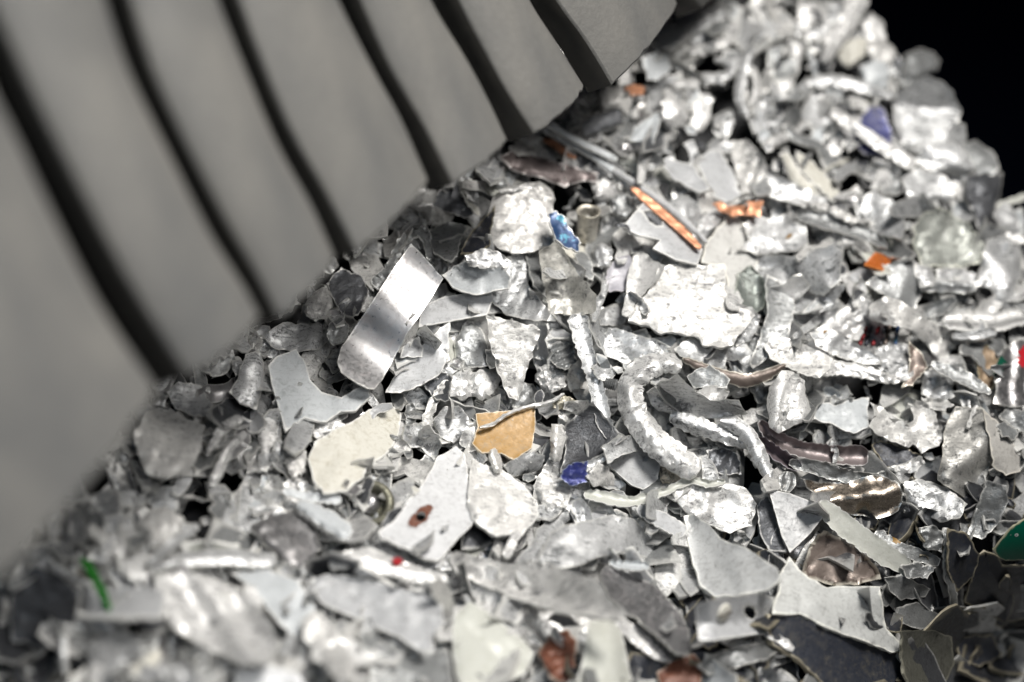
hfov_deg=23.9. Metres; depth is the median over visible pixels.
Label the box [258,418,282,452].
metal nugget
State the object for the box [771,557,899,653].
torn plate
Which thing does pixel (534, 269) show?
metal flake
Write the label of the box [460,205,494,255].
folded sheet
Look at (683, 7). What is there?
rubber flap
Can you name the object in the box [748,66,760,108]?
metal strip
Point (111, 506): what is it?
metal flake
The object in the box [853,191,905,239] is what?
torn plate
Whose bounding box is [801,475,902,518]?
crushed can
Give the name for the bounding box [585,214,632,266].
metal strip
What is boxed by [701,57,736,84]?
metal strip
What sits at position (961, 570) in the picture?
torn plate
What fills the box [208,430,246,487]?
metal strip
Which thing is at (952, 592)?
metal strip
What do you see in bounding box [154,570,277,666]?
folded sheet
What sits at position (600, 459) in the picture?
metal strip
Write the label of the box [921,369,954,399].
torn plate
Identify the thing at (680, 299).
torn plate
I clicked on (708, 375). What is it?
metal flake
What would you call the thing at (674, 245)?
slotted bracket
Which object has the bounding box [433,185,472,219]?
torn plate
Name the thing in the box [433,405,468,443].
metal nugget
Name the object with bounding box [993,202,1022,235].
torn plate
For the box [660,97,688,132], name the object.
metal nugget
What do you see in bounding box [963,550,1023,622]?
torn plate
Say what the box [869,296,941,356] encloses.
torn plate
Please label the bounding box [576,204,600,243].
tube stub
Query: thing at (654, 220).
metal flake
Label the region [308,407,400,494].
torn plate
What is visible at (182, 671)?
metal nugget
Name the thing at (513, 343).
torn plate
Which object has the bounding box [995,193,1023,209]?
metal strip
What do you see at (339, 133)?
rubber flap
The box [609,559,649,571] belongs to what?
metal strip
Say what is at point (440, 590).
metal strip
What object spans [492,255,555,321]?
metal flake
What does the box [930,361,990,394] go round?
blade scrap
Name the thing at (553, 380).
foil ball
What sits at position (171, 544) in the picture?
metal strip
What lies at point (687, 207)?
metal nugget
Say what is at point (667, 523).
metal strip
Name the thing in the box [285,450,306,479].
metal nugget
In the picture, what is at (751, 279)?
curled shell
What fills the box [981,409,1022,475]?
torn plate
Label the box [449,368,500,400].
metal nugget
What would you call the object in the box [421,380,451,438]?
metal strip
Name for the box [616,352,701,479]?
hooked bar
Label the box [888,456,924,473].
torn plate
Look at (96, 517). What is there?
metal flake
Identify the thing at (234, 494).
metal shreds
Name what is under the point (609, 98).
metal nugget
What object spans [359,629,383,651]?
metal flake
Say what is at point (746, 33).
metal flake
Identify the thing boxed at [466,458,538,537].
torn plate
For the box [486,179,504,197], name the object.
washer knob
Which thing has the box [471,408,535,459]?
tan flake
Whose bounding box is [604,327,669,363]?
torn plate
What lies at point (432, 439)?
metal flake
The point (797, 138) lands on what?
metal rod
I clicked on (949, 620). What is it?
metal flake
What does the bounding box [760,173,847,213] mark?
torn plate
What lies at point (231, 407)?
metal flake
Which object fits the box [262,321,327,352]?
torn plate
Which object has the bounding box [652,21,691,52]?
metal nugget
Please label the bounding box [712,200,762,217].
copper scrap
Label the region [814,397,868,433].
torn plate
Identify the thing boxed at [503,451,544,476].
metal flake
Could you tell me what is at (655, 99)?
metal flake
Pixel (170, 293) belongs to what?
rubber flap
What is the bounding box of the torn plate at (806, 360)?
[763,336,832,378]
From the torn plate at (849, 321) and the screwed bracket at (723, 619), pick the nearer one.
the screwed bracket at (723, 619)
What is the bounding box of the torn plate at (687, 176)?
[662,157,709,194]
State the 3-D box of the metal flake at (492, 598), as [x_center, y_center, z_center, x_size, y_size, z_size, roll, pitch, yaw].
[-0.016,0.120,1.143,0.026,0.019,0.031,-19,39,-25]
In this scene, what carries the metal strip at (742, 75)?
on the metal shreds
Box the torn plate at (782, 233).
[737,212,807,255]
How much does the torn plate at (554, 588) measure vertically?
0.027 m
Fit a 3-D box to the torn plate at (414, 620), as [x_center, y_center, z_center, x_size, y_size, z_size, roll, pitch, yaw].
[-0.061,0.121,1.107,0.066,0.015,0.031,13,37,18]
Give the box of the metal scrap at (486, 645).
[451,601,534,681]
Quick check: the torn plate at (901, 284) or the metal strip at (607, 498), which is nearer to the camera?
the metal strip at (607, 498)
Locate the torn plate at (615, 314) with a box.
[599,305,627,327]
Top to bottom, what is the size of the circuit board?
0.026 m
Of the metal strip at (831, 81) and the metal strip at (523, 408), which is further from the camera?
the metal strip at (831, 81)
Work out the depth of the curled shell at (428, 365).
1.21 m
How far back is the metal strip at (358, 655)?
1.08 m
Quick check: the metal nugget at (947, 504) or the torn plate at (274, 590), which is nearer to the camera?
the torn plate at (274, 590)
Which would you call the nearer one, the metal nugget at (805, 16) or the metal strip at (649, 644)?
the metal strip at (649, 644)
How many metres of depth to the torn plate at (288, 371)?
1.19 m
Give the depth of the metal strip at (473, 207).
1.25 m
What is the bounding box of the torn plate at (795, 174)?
[779,152,820,195]
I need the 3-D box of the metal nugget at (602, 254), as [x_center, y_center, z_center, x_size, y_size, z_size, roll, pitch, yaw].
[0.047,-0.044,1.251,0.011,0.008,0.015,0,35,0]
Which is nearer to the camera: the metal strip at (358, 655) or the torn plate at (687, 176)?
the metal strip at (358, 655)
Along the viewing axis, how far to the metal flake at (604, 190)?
1.27 m
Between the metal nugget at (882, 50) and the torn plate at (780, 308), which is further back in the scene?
the metal nugget at (882, 50)
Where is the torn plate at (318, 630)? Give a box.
[301,611,354,681]
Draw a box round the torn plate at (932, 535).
[918,525,943,552]
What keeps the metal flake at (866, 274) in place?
on the metal shreds
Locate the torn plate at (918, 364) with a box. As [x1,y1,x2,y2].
[901,341,927,387]
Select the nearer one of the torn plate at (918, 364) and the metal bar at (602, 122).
the torn plate at (918, 364)
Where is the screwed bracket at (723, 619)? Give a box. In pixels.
[695,593,774,641]
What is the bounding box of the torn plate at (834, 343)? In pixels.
[809,330,881,365]
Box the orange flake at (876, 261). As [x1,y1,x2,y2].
[864,252,890,270]
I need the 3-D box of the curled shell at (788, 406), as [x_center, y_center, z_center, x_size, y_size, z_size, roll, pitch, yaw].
[0.140,0.030,1.220,0.023,0.021,0.031,0,35,0]
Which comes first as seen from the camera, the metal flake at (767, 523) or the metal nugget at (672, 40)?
the metal flake at (767, 523)
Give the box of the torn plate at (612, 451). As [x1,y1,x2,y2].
[600,434,641,463]
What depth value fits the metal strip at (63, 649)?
1.06 m
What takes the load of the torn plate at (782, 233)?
on the metal shreds
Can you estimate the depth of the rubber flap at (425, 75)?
1.10 m
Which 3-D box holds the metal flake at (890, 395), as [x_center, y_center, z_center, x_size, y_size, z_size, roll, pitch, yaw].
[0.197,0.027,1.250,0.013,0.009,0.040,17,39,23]
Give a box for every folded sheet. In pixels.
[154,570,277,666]
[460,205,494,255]
[629,111,660,143]
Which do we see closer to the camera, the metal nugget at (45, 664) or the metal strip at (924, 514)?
the metal nugget at (45, 664)
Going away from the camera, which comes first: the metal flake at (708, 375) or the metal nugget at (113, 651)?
the metal nugget at (113, 651)
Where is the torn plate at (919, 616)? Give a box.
[896,602,937,629]
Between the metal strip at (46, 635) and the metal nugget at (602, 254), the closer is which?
the metal strip at (46, 635)
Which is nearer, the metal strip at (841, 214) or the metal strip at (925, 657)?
the metal strip at (925, 657)
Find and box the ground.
[824,0,1023,244]
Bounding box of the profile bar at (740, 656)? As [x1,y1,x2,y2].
[696,640,778,675]
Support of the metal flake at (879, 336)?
on the metal shreds
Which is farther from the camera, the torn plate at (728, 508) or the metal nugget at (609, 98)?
the metal nugget at (609, 98)
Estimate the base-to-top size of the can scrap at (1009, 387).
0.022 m
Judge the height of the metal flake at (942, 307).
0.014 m
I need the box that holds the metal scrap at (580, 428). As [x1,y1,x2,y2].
[560,402,626,473]
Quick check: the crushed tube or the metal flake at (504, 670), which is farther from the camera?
the crushed tube
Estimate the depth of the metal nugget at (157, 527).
1.11 m
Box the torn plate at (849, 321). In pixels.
[815,274,872,340]
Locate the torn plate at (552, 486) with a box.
[533,458,571,508]
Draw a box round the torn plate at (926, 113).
[892,75,960,153]
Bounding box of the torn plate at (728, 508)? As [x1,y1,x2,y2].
[672,481,756,533]
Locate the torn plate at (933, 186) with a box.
[902,167,954,203]
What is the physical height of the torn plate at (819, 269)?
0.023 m
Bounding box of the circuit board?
[992,519,1023,560]
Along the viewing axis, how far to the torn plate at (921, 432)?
1.23 m
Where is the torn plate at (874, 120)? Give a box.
[853,105,892,159]
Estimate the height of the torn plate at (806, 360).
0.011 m
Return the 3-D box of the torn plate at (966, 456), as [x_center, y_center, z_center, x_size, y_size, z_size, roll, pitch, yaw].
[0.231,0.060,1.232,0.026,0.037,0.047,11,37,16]
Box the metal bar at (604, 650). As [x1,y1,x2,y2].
[576,620,632,681]
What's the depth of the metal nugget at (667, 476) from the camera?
1.21 m
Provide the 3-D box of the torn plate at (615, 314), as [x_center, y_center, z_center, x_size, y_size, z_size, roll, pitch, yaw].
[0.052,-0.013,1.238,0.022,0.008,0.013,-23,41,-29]
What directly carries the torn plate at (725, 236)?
on the metal shreds
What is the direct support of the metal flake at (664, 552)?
on the metal shreds
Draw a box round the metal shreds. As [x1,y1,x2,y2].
[0,0,1023,681]
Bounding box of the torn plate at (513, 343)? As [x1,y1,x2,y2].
[486,315,540,400]
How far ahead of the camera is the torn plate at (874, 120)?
1.33 m
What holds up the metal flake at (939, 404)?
on the metal shreds
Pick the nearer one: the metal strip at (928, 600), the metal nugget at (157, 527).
the metal nugget at (157, 527)
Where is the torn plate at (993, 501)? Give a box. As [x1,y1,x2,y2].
[967,480,1008,538]
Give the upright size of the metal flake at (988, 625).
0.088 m
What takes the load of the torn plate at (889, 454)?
on the metal shreds
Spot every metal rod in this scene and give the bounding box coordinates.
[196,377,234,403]
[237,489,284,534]
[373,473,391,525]
[514,508,571,587]
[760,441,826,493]
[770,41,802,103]
[781,123,854,162]
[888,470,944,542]
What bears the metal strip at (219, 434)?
on the metal shreds
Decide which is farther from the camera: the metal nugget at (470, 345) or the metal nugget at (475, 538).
the metal nugget at (470, 345)
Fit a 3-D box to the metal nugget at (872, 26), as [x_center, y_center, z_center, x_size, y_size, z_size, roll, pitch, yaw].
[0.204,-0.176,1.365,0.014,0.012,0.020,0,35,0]
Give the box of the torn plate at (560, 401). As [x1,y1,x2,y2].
[552,396,575,409]
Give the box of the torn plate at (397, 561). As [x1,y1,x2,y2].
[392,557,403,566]
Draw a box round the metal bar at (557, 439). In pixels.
[549,424,565,461]
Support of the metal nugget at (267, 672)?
on the metal shreds
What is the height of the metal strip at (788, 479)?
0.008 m
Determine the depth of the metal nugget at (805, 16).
1.36 m
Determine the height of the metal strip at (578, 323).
0.040 m
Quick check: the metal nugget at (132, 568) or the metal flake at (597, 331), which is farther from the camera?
the metal flake at (597, 331)
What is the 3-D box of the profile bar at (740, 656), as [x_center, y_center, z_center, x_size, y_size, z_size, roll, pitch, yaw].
[0.112,0.150,1.147,0.056,0.019,0.012,-25,42,-32]
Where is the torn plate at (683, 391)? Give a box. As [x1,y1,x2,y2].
[647,375,747,418]
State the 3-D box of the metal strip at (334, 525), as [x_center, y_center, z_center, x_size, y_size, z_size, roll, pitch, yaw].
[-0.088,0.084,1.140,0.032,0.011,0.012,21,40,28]
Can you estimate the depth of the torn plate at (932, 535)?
1.21 m
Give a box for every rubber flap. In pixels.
[0,0,258,386]
[0,105,155,576]
[105,0,333,324]
[218,0,426,259]
[338,0,505,190]
[431,0,582,140]
[530,0,676,91]
[673,0,710,16]
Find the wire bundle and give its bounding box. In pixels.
[859,325,899,345]
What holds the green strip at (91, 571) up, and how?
on the metal shreds
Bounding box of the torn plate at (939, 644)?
[899,630,954,681]
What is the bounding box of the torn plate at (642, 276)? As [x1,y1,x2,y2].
[621,235,664,317]
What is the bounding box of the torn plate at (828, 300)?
[799,282,848,313]
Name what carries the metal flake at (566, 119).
on the metal shreds
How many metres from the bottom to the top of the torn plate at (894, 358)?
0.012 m
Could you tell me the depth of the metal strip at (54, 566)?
1.08 m
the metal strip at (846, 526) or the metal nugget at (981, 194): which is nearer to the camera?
the metal strip at (846, 526)
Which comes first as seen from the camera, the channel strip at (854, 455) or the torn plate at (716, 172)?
the channel strip at (854, 455)
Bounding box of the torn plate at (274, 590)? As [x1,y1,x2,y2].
[230,569,315,640]
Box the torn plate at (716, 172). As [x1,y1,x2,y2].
[698,150,741,203]
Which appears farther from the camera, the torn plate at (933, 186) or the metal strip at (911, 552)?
the torn plate at (933, 186)
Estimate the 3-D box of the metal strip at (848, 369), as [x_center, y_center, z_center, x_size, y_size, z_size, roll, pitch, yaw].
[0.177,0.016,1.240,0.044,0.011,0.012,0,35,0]
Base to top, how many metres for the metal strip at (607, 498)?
0.007 m
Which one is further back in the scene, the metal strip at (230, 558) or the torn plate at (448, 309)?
the torn plate at (448, 309)
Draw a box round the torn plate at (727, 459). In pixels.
[706,447,741,474]
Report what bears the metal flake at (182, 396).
on the metal shreds
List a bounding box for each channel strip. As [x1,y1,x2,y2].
[757,419,868,465]
[759,436,800,470]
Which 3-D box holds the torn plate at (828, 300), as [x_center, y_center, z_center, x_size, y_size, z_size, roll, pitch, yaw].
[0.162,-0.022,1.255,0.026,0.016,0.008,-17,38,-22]
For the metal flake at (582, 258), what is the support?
on the metal shreds
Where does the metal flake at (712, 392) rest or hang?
on the metal shreds
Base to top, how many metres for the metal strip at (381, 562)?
0.015 m
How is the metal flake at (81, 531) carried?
on the metal shreds
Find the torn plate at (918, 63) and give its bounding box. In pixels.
[901,49,939,86]
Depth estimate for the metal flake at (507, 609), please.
1.13 m
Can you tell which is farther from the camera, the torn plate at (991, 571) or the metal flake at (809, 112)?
the metal flake at (809, 112)
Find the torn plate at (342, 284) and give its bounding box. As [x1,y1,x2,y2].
[326,267,368,317]
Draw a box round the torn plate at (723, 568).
[683,514,781,598]
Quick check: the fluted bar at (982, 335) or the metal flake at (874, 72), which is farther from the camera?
the metal flake at (874, 72)
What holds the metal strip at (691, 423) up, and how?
on the metal shreds
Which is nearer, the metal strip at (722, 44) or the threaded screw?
the threaded screw
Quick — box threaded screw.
[598,378,617,390]
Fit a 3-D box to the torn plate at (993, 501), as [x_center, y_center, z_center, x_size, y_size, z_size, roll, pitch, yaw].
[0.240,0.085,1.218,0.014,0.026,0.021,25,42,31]
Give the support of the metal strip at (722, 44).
on the metal shreds
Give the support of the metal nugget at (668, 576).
on the metal shreds
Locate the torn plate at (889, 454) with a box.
[871,440,921,466]
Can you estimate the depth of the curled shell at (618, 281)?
1.25 m
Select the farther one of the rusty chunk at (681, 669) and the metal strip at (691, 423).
the metal strip at (691, 423)
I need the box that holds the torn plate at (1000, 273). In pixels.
[977,235,1021,311]
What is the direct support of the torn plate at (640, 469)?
on the metal shreds
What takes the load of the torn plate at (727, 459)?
on the metal shreds
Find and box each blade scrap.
[599,565,691,656]
[720,415,773,477]
[795,210,887,248]
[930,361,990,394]
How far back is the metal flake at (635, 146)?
1.28 m
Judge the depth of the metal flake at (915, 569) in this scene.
1.21 m
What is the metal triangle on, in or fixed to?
on the metal shreds
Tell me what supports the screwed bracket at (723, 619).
on the metal shreds
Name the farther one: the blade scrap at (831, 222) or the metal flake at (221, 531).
the blade scrap at (831, 222)
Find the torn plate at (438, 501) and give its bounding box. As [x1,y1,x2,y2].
[378,447,472,563]
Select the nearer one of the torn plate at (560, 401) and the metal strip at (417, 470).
the metal strip at (417, 470)
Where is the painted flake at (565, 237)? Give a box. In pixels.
[547,210,580,252]
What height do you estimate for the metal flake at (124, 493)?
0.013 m
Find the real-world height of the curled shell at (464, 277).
0.014 m
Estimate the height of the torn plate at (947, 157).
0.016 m
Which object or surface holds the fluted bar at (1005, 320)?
on the metal shreds
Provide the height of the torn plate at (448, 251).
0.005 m
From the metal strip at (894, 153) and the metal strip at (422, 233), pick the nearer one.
the metal strip at (422, 233)
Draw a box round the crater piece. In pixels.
[802,531,880,585]
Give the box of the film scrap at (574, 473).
[560,461,587,485]
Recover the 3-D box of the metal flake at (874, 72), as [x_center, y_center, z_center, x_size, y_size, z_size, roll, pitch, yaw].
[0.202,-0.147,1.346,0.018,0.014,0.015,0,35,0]
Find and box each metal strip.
[37,622,131,681]
[42,556,88,586]
[59,634,69,675]
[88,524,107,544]
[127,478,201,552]
[145,523,199,568]
[151,548,276,572]
[207,415,242,452]
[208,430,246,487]
[246,461,275,473]
[282,488,340,505]
[283,362,335,456]
[295,500,351,542]
[310,639,387,672]
[319,516,374,543]
[329,547,446,585]
[337,244,442,389]
[371,224,432,290]
[392,457,448,484]
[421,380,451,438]
[428,577,453,618]
[459,187,480,215]
[479,393,564,428]
[488,448,502,472]
[502,529,520,559]
[561,453,605,473]
[567,312,612,438]
[583,477,725,507]
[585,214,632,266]
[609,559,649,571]
[616,618,673,663]
[636,505,686,537]
[669,78,699,90]
[669,411,746,449]
[686,37,730,58]
[690,8,728,35]
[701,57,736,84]
[733,26,769,119]
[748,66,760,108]
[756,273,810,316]
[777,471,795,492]
[788,458,880,483]
[799,201,874,226]
[807,74,895,100]
[819,500,911,574]
[820,0,868,64]
[820,360,900,384]
[830,108,916,170]
[831,190,856,200]
[874,530,940,565]
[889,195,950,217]
[899,637,945,681]
[905,532,937,610]
[917,503,976,531]
[920,279,974,294]
[942,527,957,604]
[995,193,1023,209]
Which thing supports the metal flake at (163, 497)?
on the metal shreds
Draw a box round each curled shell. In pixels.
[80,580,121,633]
[229,349,263,409]
[385,322,450,393]
[442,260,509,295]
[605,255,631,292]
[734,265,767,312]
[767,370,810,433]
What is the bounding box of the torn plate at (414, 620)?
[310,573,443,652]
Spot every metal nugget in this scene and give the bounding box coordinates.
[25,647,59,679]
[87,531,128,568]
[87,631,147,673]
[113,546,193,584]
[133,408,204,478]
[136,506,184,548]
[159,661,197,681]
[234,663,302,681]
[250,510,320,569]
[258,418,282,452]
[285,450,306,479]
[304,285,333,321]
[420,206,453,225]
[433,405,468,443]
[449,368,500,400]
[454,321,488,367]
[460,522,493,550]
[486,181,554,254]
[592,243,612,268]
[598,85,632,116]
[609,192,637,219]
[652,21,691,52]
[655,563,681,596]
[659,466,684,483]
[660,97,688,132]
[669,194,705,232]
[697,210,725,240]
[796,0,827,40]
[837,37,866,68]
[860,13,885,39]
[866,39,895,64]
[903,479,966,522]
[962,171,1002,229]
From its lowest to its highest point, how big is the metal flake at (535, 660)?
0.019 m
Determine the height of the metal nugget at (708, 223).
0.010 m
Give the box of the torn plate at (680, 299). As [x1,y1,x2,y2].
[628,263,754,349]
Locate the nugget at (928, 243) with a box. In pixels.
[911,207,984,267]
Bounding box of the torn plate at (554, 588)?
[446,551,627,622]
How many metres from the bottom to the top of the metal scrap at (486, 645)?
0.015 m
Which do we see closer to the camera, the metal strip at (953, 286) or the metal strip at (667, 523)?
the metal strip at (667, 523)
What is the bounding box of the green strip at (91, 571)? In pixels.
[80,557,110,610]
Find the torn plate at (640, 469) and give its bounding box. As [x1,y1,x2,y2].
[606,449,659,489]
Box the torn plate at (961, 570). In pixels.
[945,528,979,591]
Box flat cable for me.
[542,122,707,249]
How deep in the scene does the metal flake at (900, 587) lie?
1.21 m
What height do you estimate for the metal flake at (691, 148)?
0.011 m
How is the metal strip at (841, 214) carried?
on the metal shreds
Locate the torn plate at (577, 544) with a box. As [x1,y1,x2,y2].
[537,515,654,568]
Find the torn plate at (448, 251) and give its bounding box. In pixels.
[430,221,469,262]
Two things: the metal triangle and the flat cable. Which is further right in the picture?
the metal triangle
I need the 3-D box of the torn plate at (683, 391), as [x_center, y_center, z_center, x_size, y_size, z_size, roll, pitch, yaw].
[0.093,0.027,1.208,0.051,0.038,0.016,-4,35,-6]
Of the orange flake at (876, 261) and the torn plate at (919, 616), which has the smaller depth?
the torn plate at (919, 616)
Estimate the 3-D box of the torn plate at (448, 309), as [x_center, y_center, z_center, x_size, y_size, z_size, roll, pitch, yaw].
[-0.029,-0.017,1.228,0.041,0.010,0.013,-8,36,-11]
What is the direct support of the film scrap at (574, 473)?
on the metal shreds
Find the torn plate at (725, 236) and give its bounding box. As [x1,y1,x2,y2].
[701,216,760,286]
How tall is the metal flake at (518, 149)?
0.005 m
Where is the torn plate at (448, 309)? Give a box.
[418,292,493,327]
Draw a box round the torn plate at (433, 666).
[369,647,452,681]
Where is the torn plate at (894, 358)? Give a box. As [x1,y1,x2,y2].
[873,340,921,381]
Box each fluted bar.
[942,308,1023,331]
[952,327,996,341]
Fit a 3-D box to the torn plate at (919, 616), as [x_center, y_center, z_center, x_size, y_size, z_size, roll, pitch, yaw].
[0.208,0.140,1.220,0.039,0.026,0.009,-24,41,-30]
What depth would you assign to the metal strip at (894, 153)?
1.31 m
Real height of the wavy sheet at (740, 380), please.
0.018 m
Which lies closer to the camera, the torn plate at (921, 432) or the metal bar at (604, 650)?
the metal bar at (604, 650)
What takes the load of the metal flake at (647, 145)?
on the metal shreds
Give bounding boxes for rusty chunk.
[538,629,576,681]
[656,654,702,681]
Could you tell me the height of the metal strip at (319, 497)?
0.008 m
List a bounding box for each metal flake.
[0,626,34,665]
[10,566,80,650]
[59,508,91,548]
[63,500,111,553]
[77,567,167,621]
[89,488,121,534]
[118,478,151,507]
[146,486,178,511]
[166,382,212,417]
[204,518,256,582]
[206,397,250,430]
[304,552,359,577]
[327,317,348,345]
[348,617,405,667]
[349,254,383,291]
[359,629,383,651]
[377,476,417,502]
[418,425,441,459]
[452,564,501,608]
[464,248,511,268]
[484,647,520,681]
[485,595,533,623]
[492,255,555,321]
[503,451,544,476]
[508,142,537,155]
[522,605,579,667]
[525,251,546,298]
[536,611,589,656]
[548,341,576,370]
[557,111,576,131]
[573,251,593,281]
[585,462,615,486]
[588,301,636,352]
[590,178,618,202]
[591,362,615,380]
[613,509,681,565]
[617,141,641,152]
[625,84,645,95]
[628,652,668,679]
[637,206,660,225]
[640,122,686,154]
[641,51,670,80]
[645,486,671,519]
[646,79,682,116]
[683,140,697,165]
[687,364,729,388]
[690,100,710,131]
[697,385,729,399]
[734,310,760,346]
[737,6,774,56]
[756,494,786,552]
[767,44,797,86]
[801,88,840,132]
[848,268,872,283]
[859,59,889,88]
[863,314,887,347]
[878,382,913,408]
[884,574,929,600]
[900,561,935,578]
[920,296,956,318]
[921,397,953,411]
[924,603,969,657]
[935,267,976,290]
[956,634,1002,665]
[962,140,999,174]
[963,602,1014,635]
[976,345,998,390]
[996,421,1018,440]
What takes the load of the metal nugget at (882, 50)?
on the metal shreds
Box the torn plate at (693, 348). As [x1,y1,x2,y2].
[673,337,727,367]
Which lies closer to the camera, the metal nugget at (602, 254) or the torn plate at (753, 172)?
the metal nugget at (602, 254)
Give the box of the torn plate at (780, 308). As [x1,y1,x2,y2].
[749,274,794,368]
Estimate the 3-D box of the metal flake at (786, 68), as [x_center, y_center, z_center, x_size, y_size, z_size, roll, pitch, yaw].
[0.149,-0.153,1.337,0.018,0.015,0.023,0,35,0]
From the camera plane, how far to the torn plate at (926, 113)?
1.33 m
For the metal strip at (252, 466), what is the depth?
1.16 m
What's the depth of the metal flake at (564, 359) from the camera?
1.22 m
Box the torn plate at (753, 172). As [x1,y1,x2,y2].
[730,139,767,200]
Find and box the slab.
[764,614,904,681]
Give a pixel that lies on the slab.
(818, 653)
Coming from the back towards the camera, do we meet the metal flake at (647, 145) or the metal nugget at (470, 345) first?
the metal flake at (647, 145)
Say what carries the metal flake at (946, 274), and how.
on the metal shreds
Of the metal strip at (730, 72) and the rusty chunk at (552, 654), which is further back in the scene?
the metal strip at (730, 72)
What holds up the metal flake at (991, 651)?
on the metal shreds
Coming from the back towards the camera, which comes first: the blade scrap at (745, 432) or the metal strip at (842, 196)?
the metal strip at (842, 196)
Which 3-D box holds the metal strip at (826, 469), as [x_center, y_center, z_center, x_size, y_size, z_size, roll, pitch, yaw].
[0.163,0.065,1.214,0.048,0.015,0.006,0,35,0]
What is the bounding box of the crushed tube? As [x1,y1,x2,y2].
[501,151,597,187]
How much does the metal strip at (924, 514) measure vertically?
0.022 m
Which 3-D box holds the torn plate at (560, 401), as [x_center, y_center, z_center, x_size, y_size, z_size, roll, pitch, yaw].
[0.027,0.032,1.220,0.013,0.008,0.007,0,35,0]
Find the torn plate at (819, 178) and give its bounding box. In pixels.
[795,151,839,203]
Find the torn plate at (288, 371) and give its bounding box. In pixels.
[268,349,369,433]
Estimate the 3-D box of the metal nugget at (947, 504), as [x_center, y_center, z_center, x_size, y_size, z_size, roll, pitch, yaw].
[0.213,0.081,1.218,0.034,0.013,0.018,29,44,35]
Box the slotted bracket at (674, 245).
[622,203,702,265]
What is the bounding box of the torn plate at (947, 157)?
[913,142,975,175]
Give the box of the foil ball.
[535,364,566,393]
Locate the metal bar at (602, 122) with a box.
[579,109,624,137]
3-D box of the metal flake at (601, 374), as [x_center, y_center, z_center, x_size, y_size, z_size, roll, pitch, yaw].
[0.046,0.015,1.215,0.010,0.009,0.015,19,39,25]
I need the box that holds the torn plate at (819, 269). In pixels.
[755,245,842,295]
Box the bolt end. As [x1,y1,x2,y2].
[347,481,394,524]
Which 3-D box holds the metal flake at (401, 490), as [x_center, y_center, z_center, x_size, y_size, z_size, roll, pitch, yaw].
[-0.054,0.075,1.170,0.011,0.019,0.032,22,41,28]
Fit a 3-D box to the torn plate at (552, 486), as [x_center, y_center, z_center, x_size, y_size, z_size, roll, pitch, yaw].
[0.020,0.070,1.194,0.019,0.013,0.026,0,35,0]
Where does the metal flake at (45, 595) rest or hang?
on the metal shreds
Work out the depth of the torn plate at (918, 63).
1.36 m
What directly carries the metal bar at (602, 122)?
on the metal shreds
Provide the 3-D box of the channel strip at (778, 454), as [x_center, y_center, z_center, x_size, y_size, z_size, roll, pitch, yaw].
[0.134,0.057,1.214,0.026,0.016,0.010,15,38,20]
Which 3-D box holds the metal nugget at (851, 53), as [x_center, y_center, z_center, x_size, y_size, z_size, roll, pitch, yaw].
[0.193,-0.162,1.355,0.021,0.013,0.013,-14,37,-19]
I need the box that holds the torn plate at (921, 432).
[868,401,942,453]
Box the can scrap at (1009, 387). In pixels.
[992,340,1023,407]
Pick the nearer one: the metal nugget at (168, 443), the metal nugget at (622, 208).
the metal nugget at (168, 443)
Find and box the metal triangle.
[769,491,822,552]
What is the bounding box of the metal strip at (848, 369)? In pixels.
[820,360,900,384]
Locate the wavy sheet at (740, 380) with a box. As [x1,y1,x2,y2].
[682,357,786,387]
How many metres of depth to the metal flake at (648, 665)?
1.14 m
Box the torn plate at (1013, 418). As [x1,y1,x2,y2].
[998,408,1023,431]
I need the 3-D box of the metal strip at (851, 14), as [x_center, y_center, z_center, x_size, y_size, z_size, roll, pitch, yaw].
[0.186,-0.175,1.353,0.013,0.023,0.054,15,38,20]
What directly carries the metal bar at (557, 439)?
on the metal shreds
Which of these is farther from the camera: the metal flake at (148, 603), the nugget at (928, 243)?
the nugget at (928, 243)
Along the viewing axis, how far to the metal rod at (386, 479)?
1.18 m
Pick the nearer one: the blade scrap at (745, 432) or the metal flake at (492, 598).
the metal flake at (492, 598)
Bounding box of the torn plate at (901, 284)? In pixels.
[865,256,922,309]
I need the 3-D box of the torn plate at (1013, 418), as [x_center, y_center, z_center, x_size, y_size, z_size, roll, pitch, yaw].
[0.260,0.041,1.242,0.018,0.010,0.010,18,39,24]
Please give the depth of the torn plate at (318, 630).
1.08 m
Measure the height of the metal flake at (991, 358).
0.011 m
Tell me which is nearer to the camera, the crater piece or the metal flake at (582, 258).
the crater piece
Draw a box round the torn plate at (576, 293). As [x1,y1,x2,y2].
[539,242,596,315]
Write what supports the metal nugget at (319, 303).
on the metal shreds
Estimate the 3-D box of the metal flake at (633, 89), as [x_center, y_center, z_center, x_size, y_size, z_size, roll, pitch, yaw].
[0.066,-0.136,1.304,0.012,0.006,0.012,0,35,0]
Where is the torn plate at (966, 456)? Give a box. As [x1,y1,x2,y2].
[937,406,996,497]
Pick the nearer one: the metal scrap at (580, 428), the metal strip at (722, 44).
the metal scrap at (580, 428)
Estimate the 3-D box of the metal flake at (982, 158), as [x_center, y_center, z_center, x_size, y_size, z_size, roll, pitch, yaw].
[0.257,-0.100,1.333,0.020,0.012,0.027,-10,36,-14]

